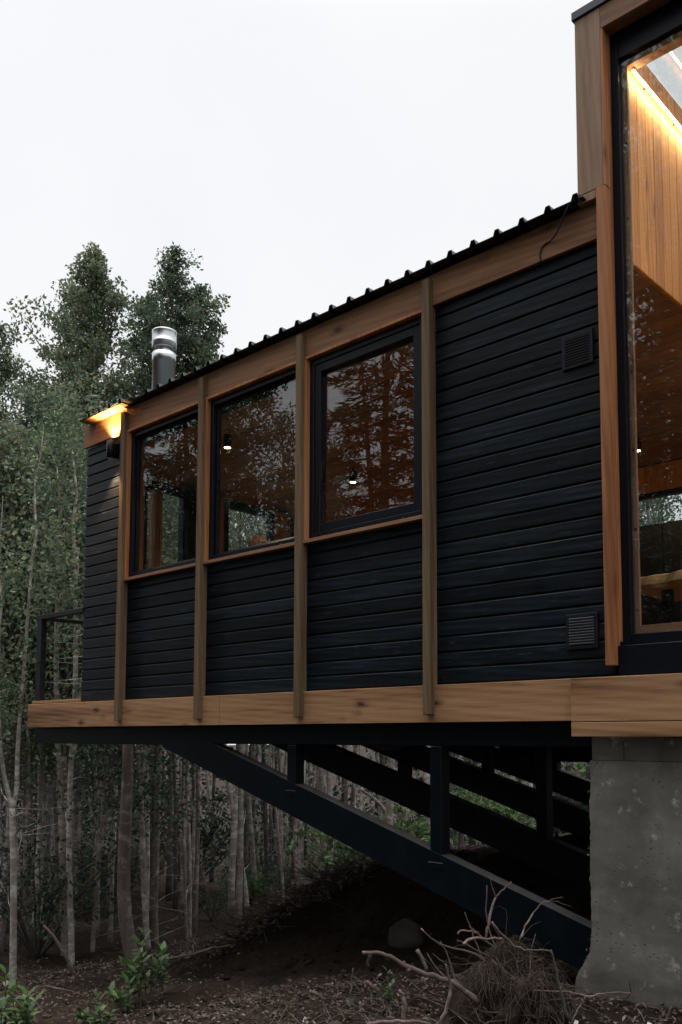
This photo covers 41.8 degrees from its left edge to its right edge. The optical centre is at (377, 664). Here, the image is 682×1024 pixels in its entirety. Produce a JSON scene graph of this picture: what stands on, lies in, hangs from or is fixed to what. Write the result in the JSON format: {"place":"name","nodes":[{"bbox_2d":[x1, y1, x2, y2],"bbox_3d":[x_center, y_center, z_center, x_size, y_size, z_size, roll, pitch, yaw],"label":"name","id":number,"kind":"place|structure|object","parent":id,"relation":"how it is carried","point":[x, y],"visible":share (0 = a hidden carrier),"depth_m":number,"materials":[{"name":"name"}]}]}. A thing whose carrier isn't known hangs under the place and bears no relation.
{"place":"outdoors","nodes":[
{"label":"outdoors","id":0,"kind":"place"},
{"bbox_2d":[0,745,681,1023],"bbox_3d":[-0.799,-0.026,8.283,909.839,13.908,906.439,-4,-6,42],"label":"ground","id":1,"kind":"structure","parent":0,"point":[416,904],"depth_m":7.51,"materials":[{"name":"soil"}]},
{"bbox_2d":[0,731,6,891],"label":"tree","id":2,"kind":"object","parent":1,"relation":"on","point":[1,842],"visible":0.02,"depth_m":13.40,"materials":[{"name":"grey plant"}]},
{"bbox_2d":[0,964,26,1023],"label":"sapling","id":3,"kind":"object","parent":1,"relation":"on","point":[7,1013],"visible":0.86,"depth_m":5.41,"materials":[{"name":"green plant"}]},
{"bbox_2d":[0,320,39,621],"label":"tree","id":4,"kind":"object","parent":1,"relation":"on","point":[5,370],"visible":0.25,"depth_m":13.54,"materials":[{"name":"green plant"}]},
{"bbox_2d":[6,984,45,1023],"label":"sapling","id":5,"kind":"object","parent":1,"relation":"on","point":[26,1014],"visible":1,"depth_m":5.31,"materials":[{"name":"green plant"}]},
{"bbox_2d":[0,547,51,951],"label":"tree","id":6,"kind":"object","parent":1,"relation":"on","point":[19,945],"visible":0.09,"depth_m":12.36,"materials":[{"name":"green plant"}]},
{"bbox_2d":[29,779,36,906],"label":"tree","id":7,"kind":"object","parent":1,"relation":"on","point":[31,805],"depth_m":16.90,"materials":[{"name":"grey plant"}]},
{"bbox_2d":[1,461,70,941],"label":"tree","id":8,"kind":"object","parent":1,"relation":"on","point":[44,822],"visible":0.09,"depth_m":12.98,"materials":[{"name":"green plant"}]},
{"bbox_2d":[0,419,77,952],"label":"tree","id":9,"kind":"object","parent":1,"relation":"on","point":[7,834],"visible":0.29,"depth_m":12.47,"materials":[{"name":"green plant"}]},
{"bbox_2d":[0,430,82,811],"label":"tree","id":10,"kind":"object","parent":1,"relation":"on","point":[13,439],"visible":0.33,"depth_m":12.34,"materials":[{"name":"green plant"}]},
{"bbox_2d":[0,518,83,938],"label":"tree","id":11,"kind":"object","parent":1,"relation":"on","point":[28,768],"visible":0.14,"depth_m":12.48,"materials":[{"name":"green plant"}]},
{"bbox_2d":[0,427,86,979],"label":"tree","id":12,"kind":"object","parent":1,"relation":"on","point":[25,654],"visible":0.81,"depth_m":10.17,"materials":[{"name":"green plant"}]},
{"bbox_2d":[5,438,86,944],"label":"tree","id":13,"kind":"object","parent":1,"relation":"on","point":[49,805],"visible":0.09,"depth_m":13.29,"materials":[{"name":"green plant"}]},
{"bbox_2d":[2,404,92,931],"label":"tree","id":14,"kind":"object","parent":1,"relation":"on","point":[39,806],"visible":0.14,"depth_m":13.33,"materials":[{"name":"green plant"}]},
{"bbox_2d":[0,522,95,905],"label":"tree","id":15,"kind":"object","parent":1,"relation":"on","point":[23,798],"visible":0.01,"depth_m":16.84,"materials":[{"name":"green plant"}]},
{"bbox_2d":[13,342,102,895],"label":"tree","id":16,"kind":"object","parent":1,"relation":"on","point":[65,355],"visible":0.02,"depth_m":19.11,"materials":[{"name":"green plant"}]},
{"bbox_2d":[32,577,83,937],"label":"tree","id":17,"kind":"object","parent":1,"relation":"on","point":[55,808],"visible":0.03,"depth_m":13.54,"materials":[{"name":"grey plant"}]},
{"bbox_2d":[33,538,83,929],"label":"tree","id":18,"kind":"object","parent":1,"relation":"on","point":[66,695],"visible":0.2,"depth_m":12.90,"materials":[{"name":"green plant"}]},
{"bbox_2d":[43,925,75,974],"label":"branch","id":19,"kind":"object","parent":1,"relation":"on","point":[60,946],"visible":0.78,"depth_m":9.49,"materials":[{"name":"brown plant"}]},
{"bbox_2d":[0,377,122,955],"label":"tree","id":20,"kind":"object","parent":1,"relation":"on","point":[62,860],"visible":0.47,"depth_m":11.96,"materials":[{"name":"green plant"}]},
{"bbox_2d":[0,808,137,957],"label":"shrub","id":21,"kind":"object","parent":1,"relation":"on","point":[33,945],"visible":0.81,"depth_m":11.95,"materials":[{"name":"green plant"}]},
{"bbox_2d":[2,381,148,933],"bbox_3d":[-5.838,-0.221,14.901,3.880,9.256,3.540,2,-5,-22],"label":"tree","id":22,"kind":"object","parent":1,"relation":"on","point":[30,407],"visible":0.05,"depth_m":15.02,"materials":[{"name":"green plant"}]},
{"bbox_2d":[2,279,149,874],"bbox_3d":[-6.633,-1.837,20.069,4.885,13.839,3.452,-1,-5,13],"label":"tree","id":23,"kind":"object","parent":1,"relation":"on","point":[63,324],"visible":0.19,"depth_m":19.85,"materials":[{"name":"green plant"}]},
{"bbox_2d":[19,241,147,902],"bbox_3d":[-5.906,-2.072,18.281,2.662,13.807,3.008,-3,-6,37],"label":"tree","id":24,"kind":"object","parent":1,"relation":"on","point":[95,296],"visible":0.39,"depth_m":18.50,"materials":[{"name":"green plant"}]},
{"bbox_2d":[0,369,167,965],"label":"tree","id":25,"kind":"object","parent":1,"relation":"on","point":[71,942],"visible":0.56,"depth_m":11.57,"materials":[{"name":"green plant"}]},
{"bbox_2d":[61,552,107,934],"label":"tree","id":26,"kind":"object","parent":1,"relation":"on","point":[96,842],"visible":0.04,"depth_m":13.56,"materials":[{"name":"grey plant"}]},
{"bbox_2d":[35,747,134,849],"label":"tree","id":27,"kind":"object","parent":1,"relation":"on","point":[75,824],"visible":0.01,"depth_m":18.98,"materials":[{"name":"green plant"}]},
{"bbox_2d":[65,819,108,875],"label":"shrub","id":28,"kind":"object","parent":1,"relation":"on","point":[89,841],"visible":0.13,"depth_m":24.41,"materials":[{"name":"green plant"}]},
{"bbox_2d":[35,836,140,913],"bbox_3d":[-5.147,3.824,15.939,1.605,1.427,1.775,3,-6,-34],"label":"shrub","id":29,"kind":"object","parent":1,"relation":"on","point":[81,867],"visible":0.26,"depth_m":16.04,"materials":[{"name":"green plant"}]},
{"bbox_2d":[6,448,178,959],"bbox_3d":[-3.281,0.491,10.761,2.373,6.513,2.276,-4,-6,42],"label":"tree","id":30,"kind":"object","parent":1,"relation":"on","point":[127,931],"visible":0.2,"depth_m":10.94,"materials":[{"name":"green plant"}]},
{"bbox_2d":[69,989,117,1023],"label":"sapling","id":31,"kind":"object","parent":1,"relation":"on","point":[100,1019],"visible":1,"depth_m":5.62,"materials":[{"name":"green plant"}]},
{"bbox_2d":[80,606,117,943],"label":"tree","id":32,"kind":"object","parent":1,"relation":"on","point":[110,928],"visible":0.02,"depth_m":13.08,"materials":[{"name":"grey plant"}]},
{"bbox_2d":[24,603,183,951],"bbox_3d":[-3.360,1.360,12.509,2.438,5.572,2.868,-4,-6,42],"label":"tree","id":33,"kind":"object","parent":1,"relation":"on","point":[104,759],"visible":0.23,"depth_m":12.30,"materials":[{"name":"green plant"}]},
{"bbox_2d":[19,609,213,948],"bbox_3d":[-3.232,1.382,12.008,2.747,5.295,2.766,-4,-6,42],"label":"tree","id":34,"kind":"object","parent":1,"relation":"on","point":[142,794],"visible":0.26,"depth_m":12.08,"materials":[{"name":"green plant"}]},
{"bbox_2d":[77,841,161,895],"bbox_3d":[-5.146,4.212,18.125,1.514,1.218,1.369,-3,-6,37],"label":"shrub","id":35,"kind":"object","parent":1,"relation":"on","point":[134,870],"visible":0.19,"depth_m":18.12,"materials":[{"name":"green plant"}]},
{"bbox_2d":[105,973,135,1015],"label":"sapling","id":36,"kind":"object","parent":1,"relation":"on","point":[119,998],"visible":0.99,"depth_m":6.39,"materials":[{"name":"green plant"}]},
{"bbox_2d":[108,287,164,846],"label":"tree","id":37,"kind":"object","parent":1,"relation":"on","point":[133,344],"visible":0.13,"depth_m":20.83,"materials":[{"name":"green plant"}]},
{"bbox_2d":[117,927,169,1007],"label":"sapling","id":38,"kind":"object","parent":1,"relation":"on","point":[156,972],"visible":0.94,"depth_m":6.65,"materials":[{"name":"green plant"}]},
{"bbox_2d":[131,495,178,948],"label":"tree","id":39,"kind":"object","parent":1,"relation":"on","point":[152,889],"visible":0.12,"depth_m":12.40,"materials":[{"name":"grey plant"}]},
{"bbox_2d":[136,491,174,925],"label":"tree","id":40,"kind":"object","parent":1,"relation":"on","point":[147,825],"visible":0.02,"depth_m":14.32,"materials":[{"name":"grey plant"}]},
{"bbox_2d":[71,513,242,939],"bbox_3d":[-3.087,0.975,12.731,2.651,6.483,2.067,3,-5,-30],"label":"tree","id":41,"kind":"object","parent":1,"relation":"on","point":[184,860],"visible":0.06,"depth_m":12.98,"materials":[{"name":"grey plant"}]},
{"bbox_2d":[152,942,170,995],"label":"sapling","id":42,"kind":"object","parent":1,"relation":"on","point":[165,960],"visible":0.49,"depth_m":6.92,"materials":[{"name":"green plant"}]},
{"bbox_2d":[147,500,176,900],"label":"tree","id":43,"kind":"object","parent":1,"relation":"on","point":[168,889],"visible":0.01,"depth_m":17.66,"materials":[{"name":"grey plant"}]},
{"bbox_2d":[147,490,186,919],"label":"tree","id":44,"kind":"object","parent":1,"relation":"on","point":[181,903],"visible":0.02,"depth_m":14.80,"materials":[{"name":"grey plant"}]},
{"bbox_2d":[147,501,194,911],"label":"tree","id":45,"kind":"object","parent":1,"relation":"on","point":[175,888],"visible":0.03,"depth_m":16.39,"materials":[{"name":"grey plant"}]},
{"bbox_2d":[131,241,224,894],"bbox_3d":[-4.848,-2.241,19.533,3.019,14.480,2.746,0,-5,0],"label":"tree","id":46,"kind":"object","parent":1,"relation":"on","point":[170,274],"visible":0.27,"depth_m":19.72,"materials":[{"name":"green plant"}]},
{"bbox_2d":[147,511,213,936],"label":"tree","id":47,"kind":"object","parent":1,"relation":"on","point":[189,882],"visible":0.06,"depth_m":13.18,"materials":[{"name":"grey plant"}]},
{"bbox_2d":[137,495,238,942],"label":"tree","id":48,"kind":"object","parent":1,"relation":"on","point":[157,845],"visible":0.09,"depth_m":12.77,"materials":[{"name":"grey plant"}]},
{"bbox_2d":[115,764,272,887],"bbox_3d":[-4.113,3.615,20.251,3.507,3.140,3.674,-2,-5,25],"label":"shrub","id":49,"kind":"object","parent":1,"relation":"on","point":[206,840],"visible":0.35,"depth_m":19.48,"materials":[{"name":"green plant"}]},
{"bbox_2d":[166,497,226,935],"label":"tree","id":50,"kind":"object","parent":1,"relation":"on","point":[196,886],"visible":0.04,"depth_m":13.44,"materials":[{"name":"grey plant"}]},
{"bbox_2d":[163,283,230,893],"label":"tree","id":51,"kind":"object","parent":1,"relation":"on","point":[202,293],"visible":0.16,"depth_m":19.86,"materials":[{"name":"green plant"}]},
{"bbox_2d":[167,512,241,898],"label":"tree","id":52,"kind":"object","parent":1,"relation":"on","point":[193,839],"visible":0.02,"depth_m":18.21,"materials":[{"name":"grey plant"}]},
{"bbox_2d":[192,887,235,920],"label":"shrub","id":53,"kind":"object","parent":1,"relation":"on","point":[203,907],"visible":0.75,"depth_m":14.77,"materials":[{"name":"green plant"}]},
{"bbox_2d":[209,774,230,881],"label":"tree","id":54,"kind":"object","parent":1,"relation":"on","point":[212,798],"depth_m":22.53,"materials":[{"name":"grey plant"}]},
{"bbox_2d":[213,744,249,906],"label":"tree","id":55,"kind":"object","parent":1,"relation":"on","point":[230,795],"visible":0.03,"depth_m":16.46,"materials":[{"name":"grey plant"}]},
{"bbox_2d":[191,510,294,922],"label":"tree","id":56,"kind":"object","parent":1,"relation":"on","point":[232,870],"visible":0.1,"depth_m":14.33,"materials":[{"name":"grey plant"}]},
{"bbox_2d":[216,868,272,902],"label":"shrub","id":57,"kind":"object","parent":1,"relation":"on","point":[256,886],"visible":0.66,"depth_m":16.92,"materials":[{"name":"green plant"}]},
{"bbox_2d":[228,509,264,927],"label":"tree","id":58,"kind":"object","parent":1,"relation":"on","point":[239,876],"visible":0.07,"depth_m":13.10,"materials":[{"name":"grey plant"}]},
{"bbox_2d":[233,744,262,903],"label":"tree","id":59,"kind":"object","parent":1,"relation":"on","point":[251,837],"visible":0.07,"depth_m":16.96,"materials":[{"name":"grey plant"}]},
{"bbox_2d":[216,854,291,904],"bbox_3d":[-2.341,4.153,17.256,1.294,1.041,1.170,-2,-5,22],"label":"shrub","id":60,"kind":"object","parent":1,"relation":"on","point":[265,873],"visible":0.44,"depth_m":17.23,"materials":[{"name":"green plant"}]},
{"bbox_2d":[228,511,281,920],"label":"tree","id":61,"kind":"object","parent":1,"relation":"on","point":[239,531],"visible":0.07,"depth_m":15.07,"materials":[{"name":"grey plant"}]},
{"bbox_2d":[228,512,294,874],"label":"tree","id":62,"kind":"object","parent":1,"relation":"on","point":[246,830],"visible":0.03,"depth_m":19.09,"materials":[{"name":"grey plant"}]},
{"bbox_2d":[248,744,285,903],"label":"tree","id":63,"kind":"object","parent":1,"relation":"on","point":[278,851],"visible":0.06,"depth_m":16.98,"materials":[{"name":"grey plant"}]},
{"bbox_2d":[253,744,281,899],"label":"tree","id":64,"kind":"object","parent":1,"relation":"on","point":[265,828],"visible":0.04,"depth_m":17.96,"materials":[{"name":"grey plant"}]},
{"bbox_2d":[249,858,293,895],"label":"shrub","id":65,"kind":"object","parent":1,"relation":"on","point":[259,867],"visible":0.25,"depth_m":19.17,"materials":[{"name":"green plant"}]},
{"bbox_2d":[248,818,297,865],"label":"shrub","id":66,"kind":"object","parent":1,"relation":"on","point":[284,837],"visible":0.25,"depth_m":28.03,"materials":[{"name":"green plant"}]},
{"bbox_2d":[177,857,379,959],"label":"pale litter","id":67,"kind":"object","parent":1,"relation":"on","point":[299,901],"visible":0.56,"depth_m":9.19,"materials":[{"name":"brown plant"}]},
{"bbox_2d":[274,530,294,877],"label":"tree","id":68,"kind":"object","parent":1,"relation":"on","point":[280,819],"visible":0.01,"depth_m":24.35,"materials":[{"name":"grey plant"}]},
{"bbox_2d":[262,533,312,890],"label":"tree","id":69,"kind":"object","parent":1,"relation":"on","point":[301,851],"depth_m":13.34,"materials":[{"name":"grey plant"}]},
{"bbox_2d":[2,742,583,867],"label":"wood","id":70,"kind":"object","parent":1,"relation":"on","point":[335,793],"depth_m":34.27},
{"bbox_2d":[293,817,306,890],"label":"tree","id":71,"kind":"object","parent":1,"relation":"on","point":[295,858],"visible":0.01,"depth_m":19.14,"materials":[{"name":"grey plant"}]},
{"bbox_2d":[310,769,331,878],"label":"tree","id":72,"kind":"object","parent":1,"relation":"on","point":[315,858],"depth_m":15.48,"materials":[{"name":"grey plant"}]},
{"bbox_2d":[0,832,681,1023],"bbox_3d":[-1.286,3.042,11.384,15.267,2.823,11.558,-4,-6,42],"label":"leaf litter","id":73,"kind":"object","parent":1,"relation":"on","point":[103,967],"visible":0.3,"depth_m":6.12,"materials":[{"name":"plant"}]},
{"bbox_2d":[2,843,681,1023],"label":"twigs","id":74,"kind":"object","parent":1,"relation":"on","point":[320,881],"visible":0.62,"depth_m":8.96,"materials":[{"name":"wood"}]},
{"bbox_2d":[283,800,458,873],"bbox_3d":[0.129,2.793,13.317,2.546,1.914,2.854,-4,-6,42],"label":"shrub","id":75,"kind":"object","parent":1,"relation":"on","point":[422,824],"visible":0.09,"depth_m":13.40,"materials":[{"name":"green plant"}]},
{"bbox_2d":[74,832,676,1023],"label":"soil clods","id":76,"kind":"object","parent":1,"relation":"on","point":[405,958],"visible":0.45,"depth_m":6.71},
{"bbox_2d":[357,757,393,825],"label":"tree","id":77,"kind":"object","parent":1,"relation":"on","point":[389,812],"visible":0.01,"depth_m":13.11,"materials":[{"name":"grey plant"}]},
{"bbox_2d":[378,966,402,1016],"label":"sapling","id":78,"kind":"object","parent":1,"relation":"on","point":[387,996],"visible":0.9,"depth_m":4.90,"materials":[{"name":"green plant"}]},
{"bbox_2d":[367,1019,430,1023],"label":"branch","id":79,"kind":"object","parent":1,"relation":"on","point":[396,1021],"visible":1,"depth_m":4.04,"materials":[{"name":"brown plant"}]},
{"bbox_2d":[387,917,424,949],"bbox_3d":[0.231,2.092,6.908,0.358,0.259,0.257,-4,-6,42],"label":"boulder","id":80,"kind":"object","parent":1,"relation":"on","point":[406,933],"visible":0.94,"depth_m":6.82,"materials":[{"name":"stone"}]},
{"bbox_2d":[439,963,451,1023],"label":"branch","id":81,"kind":"object","parent":1,"relation":"on","point":[443,1015],"visible":1,"depth_m":4.14,"materials":[{"name":"brown plant"}]},
{"bbox_2d":[361,745,590,837],"bbox_3d":[0.516,1.343,9.007,6.440,1.406,0.107,-4,-6,42],"label":"steel truss","id":82,"kind":"object","parent":1,"relation":"on","point":[485,780],"visible":0.3,"depth_m":8.40,"materials":[{"name":"metal"}]},
{"bbox_2d":[450,772,535,844],"bbox_3d":[1.552,1.975,11.928,1.406,1.057,1.576,-4,-6,42],"label":"shrub","id":83,"kind":"object","parent":1,"relation":"on","point":[505,811],"visible":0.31,"depth_m":11.93,"materials":[{"name":"green plant"}]},
{"bbox_2d":[405,885,604,1023],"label":"root clump","id":84,"kind":"object","parent":1,"relation":"on","point":[506,985],"visible":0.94,"depth_m":4.43,"materials":[{"name":"plant"}]},
{"bbox_2d":[362,950,479,1003],"bbox_3d":[0.213,1.526,4.349,0.574,0.260,0.034,0,-5,-2],"label":"branch","id":85,"kind":"object","parent":84,"relation":"on","point":[439,978],"visible":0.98,"depth_m":4.34,"materials":[{"name":"brown plant"}]},
{"bbox_2d":[449,751,584,805],"bbox_3d":[2.051,2.095,15.101,2.594,2.086,2.346,-4,-6,39],"label":"shrub","id":86,"kind":"object","parent":1,"relation":"on","point":[458,788],"visible":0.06,"depth_m":14.77,"materials":[{"name":"green plant"}]},
{"bbox_2d":[449,746,591,804],"bbox_3d":[1.370,1.418,9.950,6.440,1.406,0.196,-4,-6,42],"label":"steel truss","id":87,"kind":"object","parent":1,"relation":"on","point":[518,762],"visible":0.3,"depth_m":9.46,"materials":[{"name":"metal"}]},
{"bbox_2d":[550,950,570,1021],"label":"branch","id":88,"kind":"object","parent":1,"relation":"on","point":[568,1018],"visible":1,"depth_m":4.24,"materials":[{"name":"brown plant"}]},
{"bbox_2d":[575,737,681,1007],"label":"concrete pier","id":89,"kind":"structure","parent":1,"relation":"on","point":[635,815],"depth_m":4.74,"materials":[{"name":"concrete"}]},
{"bbox_2d":[35,722,591,969],"bbox_3d":[-1.158,1.196,7.157,6.440,1.406,0.107,-4,-6,42],"label":"steel truss","id":90,"kind":"object","parent":89,"relation":"attached to","point":[435,865],"visible":0.91,"depth_m":5.94,"materials":[{"name":"metal"}]},
{"bbox_2d":[272,744,589,887],"bbox_3d":[-0.307,1.270,8.097,6.440,1.406,0.107,-4,-6,42],"label":"steel truss","id":91,"kind":"object","parent":89,"relation":"attached to","point":[541,847],"visible":0.56,"depth_m":6.99,"materials":[{"name":"metal"}]},
{"bbox_2d":[27,0,681,736],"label":"cabin","id":92,"kind":"object","parent":91,"relation":"on","point":[463,546],"visible":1,"depth_m":5.87,"materials":[{"name":"black wood"}]},
{"bbox_2d":[106,440,118,459],"bbox_3d":[-2.502,-2.026,8.420,0.076,0.170,0.112,-4,-6,42],"label":"wall lamp","id":93,"kind":"object","parent":92,"relation":"attached to","point":[112,449],"visible":1,"depth_m":8.38,"materials":[{"name":"black metal"}]},
{"bbox_2d":[123,401,197,581],"bbox_3d":[-1.870,-1.499,7.895,1.133,1.419,0.123,-4,-6,42],"label":"window","id":94,"kind":"structure","parent":92,"relation":"in","point":[135,435],"depth_m":8.19,"materials":[{"name":"wood"}]},
{"bbox_2d":[143,480,185,569],"bbox_3d":[-2.244,-0.762,9.311,0.118,2.270,0.500,-4,-6,42],"label":"deck door","id":95,"kind":"structure","parent":92,"relation":"in","point":[156,489],"depth_m":9.27,"materials":[{"name":"black metal"}]},
{"bbox_2d":[224,499,273,551],"bbox_3d":[-1.484,-0.694,10.165,0.080,2.270,0.730,-4,-6,42],"label":"deck door","id":96,"kind":"structure","parent":92,"relation":"in","point":[232,505],"depth_m":10.20,"materials":[{"name":"black metal"}]},
{"bbox_2d":[202,361,295,564],"bbox_3d":[-0.980,-1.562,7.095,1.148,1.419,0.123,-4,-6,42],"label":"window","id":97,"kind":"structure","parent":92,"relation":"in","point":[282,375],"depth_m":7.39,"materials":[{"name":"wood"}]},
{"bbox_2d":[303,309,421,544],"bbox_3d":[-0.081,-1.627,6.286,1.159,1.419,0.123,-4,-6,42],"label":"window","id":98,"kind":"structure","parent":92,"relation":"in","point":[405,329],"depth_m":6.41,"materials":[{"name":"black metal"}]},
{"bbox_2d":[562,328,594,371],"bbox_3d":[1.161,-1.821,5.160,0.200,0.200,0.032,-4,-6,42],"label":"vent grille","id":99,"kind":"object","parent":92,"relation":"attached to","point":[578,349],"visible":1,"depth_m":5.15,"materials":[{"name":"black metal"}]},
{"bbox_2d":[566,612,599,649],"bbox_3d":[1.159,-0.189,5.033,0.200,0.200,0.032,-4,-6,42],"label":"vent grille","id":100,"kind":"object","parent":92,"relation":"attached to","point":[582,630],"visible":1,"depth_m":5.02,"materials":[{"name":"black metal"}]},
{"bbox_2d":[609,0,681,645],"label":"tall window","id":101,"kind":"structure","parent":92,"relation":"in","point":[664,22],"depth_m":5.01,"materials":[{"name":"black metal"}]},
{"bbox_2d":[632,69,681,130],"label":"led strip","id":102,"kind":"object","parent":92,"relation":"attached to","point":[656,99],"visible":1,"depth_m":5.38,"materials":[{"name":"white"}]},
{"bbox_2d":[639,521,681,624],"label":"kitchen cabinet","id":103,"kind":"object","parent":92,"relation":"on","point":[660,548],"visible":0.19,"depth_m":8.35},
{"bbox_2d":[639,487,681,527],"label":"window","id":104,"kind":"structure","parent":92,"relation":"in","point":[669,492],"depth_m":8.81,"materials":[{"name":"black metal"}]},
{"bbox_2d":[640,570,681,622],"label":"table","id":105,"kind":"object","parent":92,"relation":"on","point":[666,588],"visible":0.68,"depth_m":5.75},
{"bbox_2d":[641,494,681,525],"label":"tree","id":106,"kind":"object","parent":1,"relation":"on","point":[671,502],"visible":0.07,"depth_m":22.06,"materials":[{"name":"green plant"}]},
{"bbox_2d":[0,0,681,744],"label":"sky","id":107,"kind":"structure","parent":0,"point":[313,155],"materials":[{"name":"white"}]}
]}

